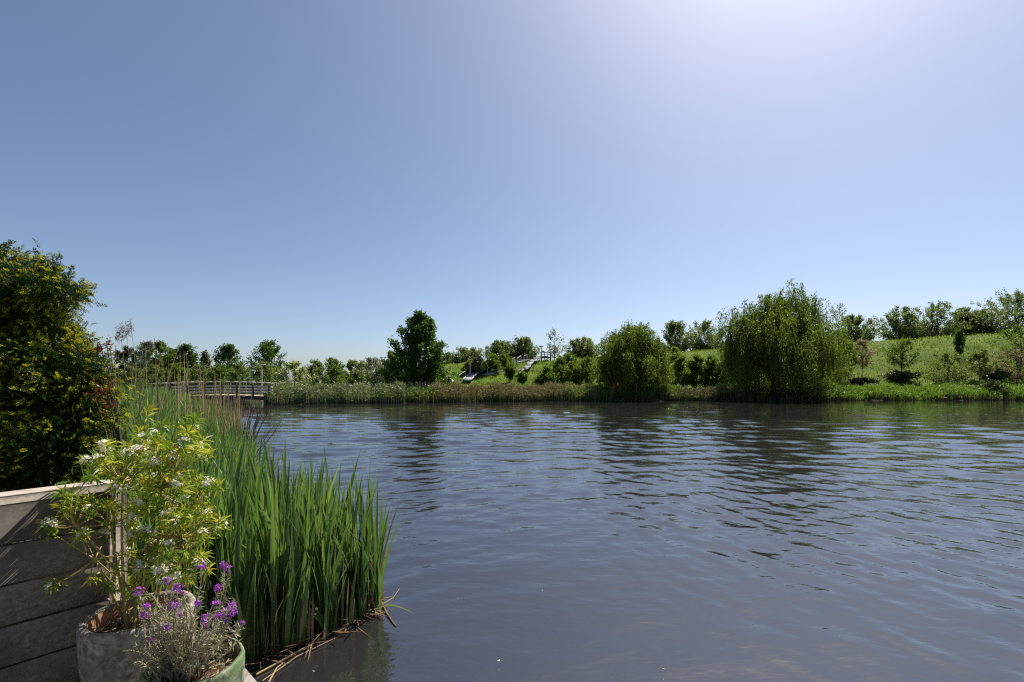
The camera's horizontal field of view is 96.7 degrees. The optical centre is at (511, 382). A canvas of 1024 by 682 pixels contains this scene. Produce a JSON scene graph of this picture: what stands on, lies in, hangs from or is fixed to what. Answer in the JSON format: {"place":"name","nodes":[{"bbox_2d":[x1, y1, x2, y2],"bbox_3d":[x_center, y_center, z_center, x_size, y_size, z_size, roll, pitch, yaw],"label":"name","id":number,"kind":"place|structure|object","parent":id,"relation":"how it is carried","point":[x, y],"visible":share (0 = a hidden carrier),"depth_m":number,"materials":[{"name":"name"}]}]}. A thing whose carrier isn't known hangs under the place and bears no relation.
{"place":"outdoors","nodes":[
{"label":"outdoors","id":0,"kind":"place"},
{"bbox_2d":[0,479,131,681],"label":"wooden parapet","id":1,"kind":"structure","parent":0,"point":[37,637],"depth_m":1.77,"materials":[{"name":"wood"}]},
{"bbox_2d":[0,0,1023,382],"label":"sky","id":2,"kind":"structure","parent":0,"point":[311,177],"materials":[{"name":"blue"}]},
{"bbox_2d":[91,333,1023,496],"bbox_3d":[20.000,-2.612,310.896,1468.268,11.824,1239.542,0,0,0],"label":"ground","id":3,"kind":"structure","parent":0,"point":[912,368],"depth_m":58.98,"materials":[{"name":"plant"}]},
{"bbox_2d":[0,238,143,491],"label":"yew bush","id":4,"kind":"object","parent":3,"relation":"on","point":[52,427],"visible":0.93,"depth_m":3.40,"materials":[{"name":"green plant"}]},
{"bbox_2d":[82,335,125,474],"bbox_3d":[-3.143,0.588,3.529,0.276,1.943,0.337,0,0,-42],"label":"red leaved shrub","id":5,"kind":"object","parent":3,"relation":"on","point":[115,405],"visible":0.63,"depth_m":3.56,"materials":[{"name":"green plant"}]},
{"bbox_2d":[113,323,127,440],"bbox_3d":[-5.684,0.250,6.631,0.175,2.307,0.173,0,0,-24],"label":"plumed reed","id":6,"kind":"object","parent":3,"relation":"on","point":[120,330],"visible":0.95,"depth_m":6.60,"materials":[{"name":"plant"}]},
{"bbox_2d":[119,323,132,441],"bbox_3d":[-5.871,0.239,6.889,0.193,2.351,0.181,0,0,-44],"label":"plumed reed","id":7,"kind":"object","parent":3,"relation":"on","point":[129,360],"visible":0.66,"depth_m":6.90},
{"bbox_2d":[112,345,147,379],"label":"deciduous tree","id":8,"kind":"object","parent":3,"relation":"on","point":[119,355],"visible":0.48,"depth_m":61.64,"materials":[{"name":"green plant"}]},
{"bbox_2d":[123,318,137,436],"bbox_3d":[-5.616,0.240,6.685,0.201,2.407,0.147,0,0,31],"label":"plumed reed","id":9,"kind":"object","parent":3,"relation":"on","point":[130,326],"visible":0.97,"depth_m":6.70,"materials":[{"name":"plant"}]},
{"bbox_2d":[117,365,151,389],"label":"bush","id":10,"kind":"object","parent":3,"relation":"on","point":[136,372],"visible":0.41,"depth_m":49.79,"materials":[{"name":"green plant"}]},
{"bbox_2d":[128,339,158,379],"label":"deciduous tree","id":11,"kind":"object","parent":3,"relation":"on","point":[149,350],"visible":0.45,"depth_m":65.59,"materials":[{"name":"green plant"}]},
{"bbox_2d":[143,340,169,368],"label":"deciduous tree","id":12,"kind":"object","parent":3,"relation":"on","point":[160,347],"visible":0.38,"depth_m":61.44,"materials":[{"name":"green plant"}]},
{"bbox_2d":[142,363,171,390],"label":"bush","id":13,"kind":"object","parent":3,"relation":"on","point":[149,373],"visible":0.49,"depth_m":51.61,"materials":[{"name":"green plant"}]},
{"bbox_2d":[156,348,175,376],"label":"deciduous tree","id":14,"kind":"object","parent":3,"relation":"on","point":[165,358],"visible":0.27,"depth_m":59.38,"materials":[{"name":"green plant"}]},
{"bbox_2d":[78,631,256,681],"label":"deck","id":15,"kind":"structure","parent":3,"relation":"on","point":[248,677],"depth_m":1.88,"materials":[{"name":"wood"}]},
{"bbox_2d":[76,590,195,681],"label":"flower pot","id":16,"kind":"object","parent":15,"relation":"on","point":[104,639],"visible":0.48,"depth_m":1.60,"materials":[{"name":"stone"}]},
{"bbox_2d":[32,400,232,629],"bbox_3d":[-1.439,0.497,1.770,0.869,0.881,0.394,0,0,0],"label":"white flowering shrub","id":17,"kind":"object","parent":16,"relation":"on","point":[162,541],"visible":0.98,"depth_m":1.72,"materials":[{"name":"yellow plant"}]},
{"bbox_2d":[138,637,244,681],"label":"flower pot","id":18,"kind":"object","parent":15,"relation":"on","point":[230,671],"visible":0.52,"depth_m":1.51,"materials":[{"name":"green ceramic"}]},
{"bbox_2d":[122,561,244,681],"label":"purple wallflower","id":19,"kind":"object","parent":18,"relation":"in","point":[177,662],"visible":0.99,"depth_m":1.43,"materials":[{"name":"grey plant"}]},
{"bbox_2d":[158,362,191,391],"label":"bush","id":20,"kind":"object","parent":3,"relation":"on","point":[177,368],"visible":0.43,"depth_m":50.58,"materials":[{"name":"green plant"}]},
{"bbox_2d":[114,338,254,435],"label":"dry reed stalks","id":21,"kind":"object","parent":3,"relation":"on","point":[190,395],"visible":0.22,"depth_m":10.52,"materials":[{"name":"plant"}]},
{"bbox_2d":[166,343,203,384],"bbox_3d":[-41.294,-1.920,58.022,3.892,6.479,3.546,0,0,0],"label":"poplar tree","id":22,"kind":"object","parent":3,"relation":"on","point":[189,359],"visible":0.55,"depth_m":57.63,"materials":[{"name":"green plant"}]},
{"bbox_2d":[179,364,210,391],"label":"bush","id":23,"kind":"object","parent":3,"relation":"on","point":[202,370],"visible":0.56,"depth_m":49.42,"materials":[{"name":"green plant"}]},
{"bbox_2d":[199,350,212,383],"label":"deciduous tree","id":24,"kind":"object","parent":3,"relation":"on","point":[205,357],"visible":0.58,"depth_m":61.77,"materials":[{"name":"green plant"}]},
{"bbox_2d":[148,381,278,404],"bbox_3d":[-22.819,1.515,35.263,8.218,3.259,2.303,0,0,-16],"label":"footbridge","id":25,"kind":"object","parent":3,"relation":"on","point":[259,389],"visible":0.61,"depth_m":34.75,"materials":[{"name":"wood"}]},
{"bbox_2d":[205,361,232,390],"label":"bush","id":26,"kind":"object","parent":3,"relation":"on","point":[218,369],"visible":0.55,"depth_m":48.59,"materials":[{"name":"green plant"}]},
{"bbox_2d":[208,343,246,383],"bbox_3d":[-37.304,-2.107,60.036,4.751,6.329,3.890,0,0,0],"label":"poplar tree","id":27,"kind":"object","parent":3,"relation":"on","point":[227,352],"visible":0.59,"depth_m":59.45,"materials":[{"name":"green plant"}]},
{"bbox_2d":[224,363,254,393],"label":"bush","id":28,"kind":"object","parent":3,"relation":"on","point":[235,376],"visible":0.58,"depth_m":47.55,"materials":[{"name":"green plant"}]},
{"bbox_2d":[81,381,411,660],"bbox_3d":[-12.883,0.855,17.136,5.934,2.191,36.869,0,0,-39],"label":"cattail bed","id":29,"kind":"object","parent":3,"relation":"on","point":[246,479],"visible":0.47,"depth_m":3.12,"materials":[{"name":"plant"}]},
{"bbox_2d":[122,393,387,657],"bbox_3d":[-12.748,1.074,17.156,5.716,1.752,36.975,0,0,-40],"label":"dead cattail thatch","id":30,"kind":"object","parent":3,"relation":"on","point":[311,622],"visible":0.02,"depth_m":2.98,"materials":[{"name":"plant"}]},
{"bbox_2d":[204,390,286,455],"bbox_3d":[-4.552,0.863,7.872,1.191,1.488,3.225,0,0,-30],"label":"dead stem thicket","id":31,"kind":"object","parent":30,"relation":"on","point":[249,423],"visible":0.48,"depth_m":8.07,"materials":[{"name":"plant"}]},
{"bbox_2d":[242,339,286,382],"bbox_3d":[-31.120,-2.307,57.729,5.395,6.821,4.841,0,0,-44],"label":"poplar tree","id":32,"kind":"object","parent":3,"relation":"on","point":[268,350],"visible":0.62,"depth_m":57.38,"materials":[{"name":"green plant"}]},
{"bbox_2d":[244,360,284,390],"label":"bush","id":33,"kind":"object","parent":3,"relation":"on","point":[267,372],"visible":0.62,"depth_m":47.49,"materials":[{"name":"green plant"}]},
{"bbox_2d":[271,360,318,386],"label":"flowering shrub","id":34,"kind":"object","parent":3,"relation":"on","point":[293,366],"visible":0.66,"depth_m":47.03,"materials":[{"name":"green plant"}]},
{"bbox_2d":[302,358,334,387],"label":"bush","id":35,"kind":"object","parent":3,"relation":"on","point":[312,369],"visible":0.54,"depth_m":50.51,"materials":[{"name":"green plant"}]},
{"bbox_2d":[320,356,347,380],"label":"bush","id":36,"kind":"object","parent":3,"relation":"on","point":[331,361],"visible":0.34,"depth_m":52.75,"materials":[{"name":"green plant"}]},
{"bbox_2d":[261,379,407,404],"bbox_3d":[-14.654,0.753,38.040,11.738,2.294,4.633,0,0,-18],"label":"reed bed","id":37,"kind":"object","parent":3,"relation":"on","point":[288,393],"visible":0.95,"depth_m":37.14,"materials":[{"name":"plant"}]},
{"bbox_2d":[318,364,357,385],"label":"bush","id":38,"kind":"object","parent":3,"relation":"on","point":[330,375],"visible":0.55,"depth_m":48.65,"materials":[{"name":"green plant"}]},
{"bbox_2d":[341,359,364,384],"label":"bush","id":39,"kind":"object","parent":3,"relation":"on","point":[349,364],"visible":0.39,"depth_m":57.47,"materials":[{"name":"green plant"}]},
{"bbox_2d":[348,360,378,385],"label":"flowering shrub","id":40,"kind":"object","parent":3,"relation":"on","point":[360,377],"visible":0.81,"depth_m":50.60,"materials":[{"name":"green plant"}]},
{"bbox_2d":[364,357,381,379],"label":"bush","id":41,"kind":"object","parent":3,"relation":"on","point":[369,366],"visible":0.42,"depth_m":61.55,"materials":[{"name":"green plant"}]},
{"bbox_2d":[371,366,386,386],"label":"bush","id":42,"kind":"object","parent":3,"relation":"on","point":[377,378],"visible":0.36,"depth_m":51.46,"materials":[{"name":"green plant"}]},
{"bbox_2d":[376,350,394,383],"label":"deciduous tree","id":43,"kind":"object","parent":3,"relation":"on","point":[387,373],"visible":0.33,"depth_m":49.32,"materials":[{"name":"green plant"}]},
{"bbox_2d":[355,380,435,389],"bbox_3d":[-14.501,0.577,43.371,15.202,1.845,7.802,0,0,-31],"label":"cow parsley","id":44,"kind":"object","parent":3,"relation":"on","point":[423,384],"visible":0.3,"depth_m":44.63,"materials":[{"name":"plant"}]},
{"bbox_2d":[342,385,454,403],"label":"bank plants","id":45,"kind":"object","parent":3,"relation":"on","point":[412,395],"visible":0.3,"depth_m":38.90,"materials":[{"name":"plant"}]},
{"bbox_2d":[380,308,455,389],"bbox_3d":[-9.584,-3.175,46.567,6.679,9.162,8.157,0,0,35],"label":"poplar tree","id":46,"kind":"object","parent":3,"relation":"on","point":[417,339],"visible":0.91,"depth_m":45.72,"materials":[{"name":"green plant"}]},
{"bbox_2d":[379,386,461,402],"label":"bank plants","id":47,"kind":"object","parent":3,"relation":"on","point":[408,398],"visible":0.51,"depth_m":39.02,"materials":[{"name":"plant"}]},
{"bbox_2d":[449,346,485,363],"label":"poplar tree","id":48,"kind":"object","parent":3,"relation":"on","point":[463,356],"visible":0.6,"depth_m":83.07,"materials":[{"name":"green plant"}]},
{"bbox_2d":[462,372,478,380],"bbox_3d":[-5.201,-0.735,56.692,1.335,1.428,4.358,0,0,10],"label":"slide","id":49,"kind":"object","parent":3,"relation":"on","point":[469,376],"visible":0.93,"depth_m":56.95,"materials":[{"name":"metal"}]},
{"bbox_2d":[467,355,486,373],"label":"bush","id":50,"kind":"object","parent":3,"relation":"on","point":[478,362],"visible":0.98,"depth_m":58.49,"materials":[{"name":"green plant"}]},
{"bbox_2d":[483,353,502,371],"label":"bush","id":51,"kind":"object","parent":3,"relation":"on","point":[493,363],"visible":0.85,"depth_m":59.40,"materials":[{"name":"green plant"}]},
{"bbox_2d":[459,355,531,375],"bbox_3d":[-1.524,-2.110,62.356,2.995,4.286,16.436,0,0,36],"label":"hillside stair","id":52,"kind":"object","parent":3,"relation":"on","point":[514,361],"visible":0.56,"depth_m":61.33,"materials":[{"name":"paint"}]},
{"bbox_2d":[483,339,512,360],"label":"poplar tree","id":53,"kind":"object","parent":3,"relation":"on","point":[497,346],"visible":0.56,"depth_m":84.91,"materials":[{"name":"green plant"}]},
{"bbox_2d":[497,353,516,368],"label":"bush","id":54,"kind":"object","parent":3,"relation":"on","point":[505,359],"visible":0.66,"depth_m":62.27,"materials":[{"name":"green plant"}]},
{"bbox_2d":[503,362,516,381],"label":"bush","id":55,"kind":"object","parent":3,"relation":"on","point":[510,370],"visible":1,"depth_m":55.66,"materials":[{"name":"green plant"}]},
{"bbox_2d":[429,380,601,402],"bbox_3d":[0.928,0.770,43.068,17.364,2.163,6.273,0,0,-10],"label":"reed bed","id":56,"kind":"object","parent":3,"relation":"on","point":[472,391],"visible":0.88,"depth_m":41.41,"materials":[{"name":"plant"}]},
{"bbox_2d":[503,335,540,360],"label":"poplar tree","id":57,"kind":"object","parent":3,"relation":"on","point":[521,347],"visible":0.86,"depth_m":84.87,"materials":[{"name":"green plant"}]},
{"bbox_2d":[515,370,528,384],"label":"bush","id":58,"kind":"object","parent":3,"relation":"on","point":[522,377],"visible":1,"depth_m":52.87,"materials":[{"name":"green plant"}]},
{"bbox_2d":[516,356,547,371],"bbox_3d":[2.817,-2.397,63.625,1.655,3.255,11.792,0,0,20],"label":"slide","id":59,"kind":"object","parent":3,"relation":"on","point":[528,365],"visible":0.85,"depth_m":61.84,"materials":[{"name":"metal"}]},
{"bbox_2d":[531,366,559,382],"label":"bush","id":60,"kind":"object","parent":3,"relation":"on","point":[543,376],"visible":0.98,"depth_m":55.16,"materials":[{"name":"green plant"}]},
{"bbox_2d":[546,327,565,358],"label":"birch tree","id":61,"kind":"object","parent":3,"relation":"on","point":[554,347],"visible":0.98,"depth_m":69.90,"materials":[{"name":"green plant"}]},
{"bbox_2d":[549,357,566,378],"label":"bush","id":62,"kind":"object","parent":3,"relation":"on","point":[560,370],"visible":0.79,"depth_m":56.94,"materials":[{"name":"green plant"}]},
{"bbox_2d":[554,352,579,363],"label":"bush","id":63,"kind":"object","parent":3,"relation":"on","point":[568,356],"visible":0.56,"depth_m":62.58,"materials":[{"name":"green plant"}]},
{"bbox_2d":[558,361,578,380],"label":"bush","id":64,"kind":"object","parent":3,"relation":"on","point":[571,367],"visible":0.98,"depth_m":55.09,"materials":[{"name":"green plant"}]},
{"bbox_2d":[562,336,599,358],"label":"poplar tree","id":65,"kind":"object","parent":3,"relation":"on","point":[582,348],"visible":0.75,"depth_m":80.38,"materials":[{"name":"green plant"}]},
{"bbox_2d":[573,356,598,380],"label":"bush","id":66,"kind":"object","parent":3,"relation":"on","point":[585,369],"visible":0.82,"depth_m":54.84,"materials":[{"name":"green plant"}]},
{"bbox_2d":[480,388,728,401],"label":"bank plants","id":67,"kind":"object","parent":3,"relation":"on","point":[650,397],"visible":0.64,"depth_m":41.81,"materials":[{"name":"plant"}]},
{"bbox_2d":[565,382,681,400],"bbox_3d":[10.989,0.817,44.228,12.902,2.167,5.185,0,0,-7],"label":"reed bed","id":68,"kind":"object","parent":3,"relation":"on","point":[606,390],"visible":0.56,"depth_m":42.63,"materials":[{"name":"plant"}]},
{"bbox_2d":[607,380,645,392],"bbox_3d":[11.076,0.541,43.855,4.275,2.358,3.284,0,0,0],"label":"reed bed","id":69,"kind":"object","parent":3,"relation":"on","point":[619,388],"visible":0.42,"depth_m":43.27,"materials":[{"name":"plant"}]},
{"bbox_2d":[588,319,674,389],"bbox_3d":[11.206,-2.438,43.752,8.310,7.640,7.510,0,0,22],"label":"weeping willow","id":70,"kind":"object","parent":3,"relation":"on","point":[631,352],"visible":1,"depth_m":42.48,"materials":[{"name":"green plant"}]},
{"bbox_2d":[667,346,684,374],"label":"bush","id":71,"kind":"object","parent":3,"relation":"on","point":[675,354],"visible":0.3,"depth_m":55.74,"materials":[{"name":"green plant"}]},
{"bbox_2d":[654,320,701,351],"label":"poplar tree","id":72,"kind":"object","parent":3,"relation":"on","point":[673,329],"visible":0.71,"depth_m":86.99,"materials":[{"name":"green plant"}]},
{"bbox_2d":[669,355,695,386],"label":"bush","id":73,"kind":"object","parent":3,"relation":"on","point":[678,366],"visible":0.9,"depth_m":48.65,"materials":[{"name":"green plant"}]},
{"bbox_2d":[685,353,712,387],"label":"bush","id":74,"kind":"object","parent":3,"relation":"on","point":[697,367],"visible":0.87,"depth_m":48.54,"materials":[{"name":"green plant"}]},
{"bbox_2d":[681,319,733,351],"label":"poplar tree","id":75,"kind":"object","parent":3,"relation":"on","point":[710,339],"visible":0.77,"depth_m":88.80,"materials":[{"name":"green plant"}]},
{"bbox_2d":[700,354,727,388],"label":"bush","id":76,"kind":"object","parent":3,"relation":"on","point":[712,363],"visible":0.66,"depth_m":48.50,"materials":[{"name":"green plant"}]},
{"bbox_2d":[449,331,1023,386],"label":"hillside weeds","id":77,"kind":"object","parent":3,"relation":"on","point":[871,341],"visible":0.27,"depth_m":63.29,"materials":[{"name":"green plant"}]},
{"bbox_2d":[726,364,770,390],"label":"bush","id":78,"kind":"object","parent":3,"relation":"on","point":[748,385],"visible":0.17,"depth_m":45.31,"materials":[{"name":"green plant"}]},
{"bbox_2d":[657,383,850,400],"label":"bank plants","id":79,"kind":"object","parent":3,"relation":"on","point":[764,394],"visible":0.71,"depth_m":43.38,"materials":[{"name":"plant"}]},
{"bbox_2d":[709,278,870,399],"bbox_3d":[26.050,-4.222,43.675,12.978,11.895,12.662,0,0,30],"label":"weeping willow","id":80,"kind":"object","parent":3,"relation":"on","point":[783,340],"visible":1,"depth_m":42.12,"materials":[{"name":"green plant"}]},
{"bbox_2d":[829,335,857,381],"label":"bush","id":81,"kind":"object","parent":3,"relation":"on","point":[844,372],"visible":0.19,"depth_m":54.17,"materials":[{"name":"green plant"}]},
{"bbox_2d":[840,340,860,379],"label":"sapling","id":82,"kind":"object","parent":3,"relation":"on","point":[854,352],"visible":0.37,"depth_m":54.45,"materials":[{"name":"green plant"}]},
{"bbox_2d":[828,313,887,341],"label":"poplar tree","id":83,"kind":"object","parent":3,"relation":"on","point":[863,332],"visible":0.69,"depth_m":82.29,"materials":[{"name":"green plant"}]},
{"bbox_2d":[848,375,879,383],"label":"bush","id":84,"kind":"object","parent":3,"relation":"on","point":[858,380],"visible":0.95,"depth_m":53.12,"materials":[{"name":"green plant"}]},
{"bbox_2d":[851,338,878,377],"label":"sapling","id":85,"kind":"object","parent":3,"relation":"on","point":[862,342],"visible":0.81,"depth_m":54.56,"materials":[{"name":"brown plant"}]},
{"bbox_2d":[871,305,927,339],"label":"poplar tree","id":86,"kind":"object","parent":3,"relation":"on","point":[900,330],"visible":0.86,"depth_m":86.95,"materials":[{"name":"green plant"}]},
{"bbox_2d":[878,369,922,380],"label":"bush","id":87,"kind":"object","parent":3,"relation":"on","point":[895,374],"visible":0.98,"depth_m":53.71,"materials":[{"name":"green plant"}]},
{"bbox_2d":[876,337,925,371],"bbox_3d":[47.422,-3.077,55.814,4.097,4.901,4.330,0,0,0],"label":"sapling","id":88,"kind":"object","parent":3,"relation":"on","point":[900,346],"visible":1,"depth_m":55.42,"materials":[{"name":"green plant"}]},
{"bbox_2d":[817,381,1023,400],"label":"reed bed","id":89,"kind":"object","parent":3,"relation":"on","point":[929,390],"visible":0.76,"depth_m":44.47,"materials":[{"name":"plant"}]},
{"bbox_2d":[899,300,975,337],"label":"poplar tree","id":90,"kind":"object","parent":3,"relation":"on","point":[931,331],"visible":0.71,"depth_m":86.06,"materials":[{"name":"green plant"}]},
{"bbox_2d":[919,351,987,382],"bbox_3d":[51.521,-1.817,54.034,7.321,3.954,5.779,0,0,0],"label":"bush","id":91,"kind":"object","parent":3,"relation":"on","point":[945,358],"visible":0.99,"depth_m":53.09,"materials":[{"name":"green plant"}]},
{"bbox_2d":[953,329,966,353],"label":"conifer","id":92,"kind":"object","parent":3,"relation":"on","point":[959,344],"visible":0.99,"depth_m":60.62,"materials":[{"name":"green plant"}]},
{"bbox_2d":[943,306,976,336],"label":"poplar tree","id":93,"kind":"object","parent":3,"relation":"on","point":[965,318],"visible":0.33,"depth_m":89.22,"materials":[{"name":"green plant"}]},
{"bbox_2d":[956,347,1001,381],"bbox_3d":[55.569,-2.101,54.305,3.564,4.213,3.526,0,0,19],"label":"sapling","id":94,"kind":"object","parent":3,"relation":"on","point":[981,360],"visible":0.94,"depth_m":53.88,"materials":[{"name":"green plant"}]},
{"bbox_2d":[964,308,1003,335],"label":"poplar tree","id":95,"kind":"object","parent":3,"relation":"on","point":[983,328],"visible":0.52,"depth_m":86.94,"materials":[{"name":"green plant"}]},
{"bbox_2d":[964,287,1023,333],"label":"poplar tree","id":96,"kind":"object","parent":3,"relation":"on","point":[1008,300],"visible":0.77,"depth_m":83.70,"materials":[{"name":"green plant"}]},
{"bbox_2d":[978,367,1011,379],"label":"bush","id":97,"kind":"object","parent":3,"relation":"on","point":[998,373],"visible":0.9,"depth_m":53.91,"materials":[{"name":"green plant"}]},
{"bbox_2d":[973,379,1018,397],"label":"bush","id":98,"kind":"object","parent":3,"relation":"on","point":[992,385],"visible":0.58,"depth_m":45.20,"materials":[{"name":"green plant"}]},
{"bbox_2d":[984,324,1023,376],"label":"bush","id":99,"kind":"object","parent":3,"relation":"on","point":[1007,334],"visible":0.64,"depth_m":55.38,"materials":[{"name":"green plant"}]},
{"bbox_2d":[987,347,1023,382],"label":"sapling","id":100,"kind":"object","parent":3,"relation":"on","point":[1017,359],"visible":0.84,"depth_m":53.63,"materials":[{"name":"green plant"}]},
{"bbox_2d":[204,399,1023,681],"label":"water","id":101,"kind":"structure","parent":0,"point":[735,541],"depth_m":4.97,"materials":[{"name":"blue liquid"}]},
{"bbox_2d":[233,484,289,653],"bbox_3d":[-1.560,1.194,2.855,0.149,1.073,0.327,0,0,36],"label":"cattail","id":102,"kind":"object","parent":101,"relation":"in","point":[262,600],"visible":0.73,"depth_m":2.85},
{"bbox_2d":[262,638,334,681],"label":"fallen reed stalk","id":103,"kind":"object","parent":101,"relation":"on","point":[293,659],"visible":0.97,"depth_m":2.78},
{"bbox_2d":[255,611,372,675],"bbox_3d":[-1.242,1.692,3.036,0.030,0.016,0.929,0,0,32],"label":"fallen reed stalk","id":104,"kind":"object","parent":101,"relation":"on","point":[273,665],"visible":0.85,"depth_m":2.80,"materials":[{"name":"plant"}]},
{"bbox_2d":[282,504,356,634],"bbox_3d":[-1.415,1.245,3.002,0.735,0.970,0.230,0,0,-18],"label":"cattail","id":105,"kind":"object","parent":101,"relation":"in","point":[325,620],"visible":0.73,"depth_m":3.05},
{"bbox_2d":[245,590,397,667],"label":"reed litter","id":106,"kind":"object","parent":101,"relation":"on","point":[309,645],"visible":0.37,"depth_m":3.03,"materials":[{"name":"plant"}]},
{"bbox_2d":[337,503,410,614],"bbox_3d":[-0.993,1.313,3.298,0.539,0.833,0.236,0,0,-24],"label":"cattail","id":107,"kind":"object","parent":101,"relation":"in","point":[378,596],"visible":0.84,"depth_m":3.37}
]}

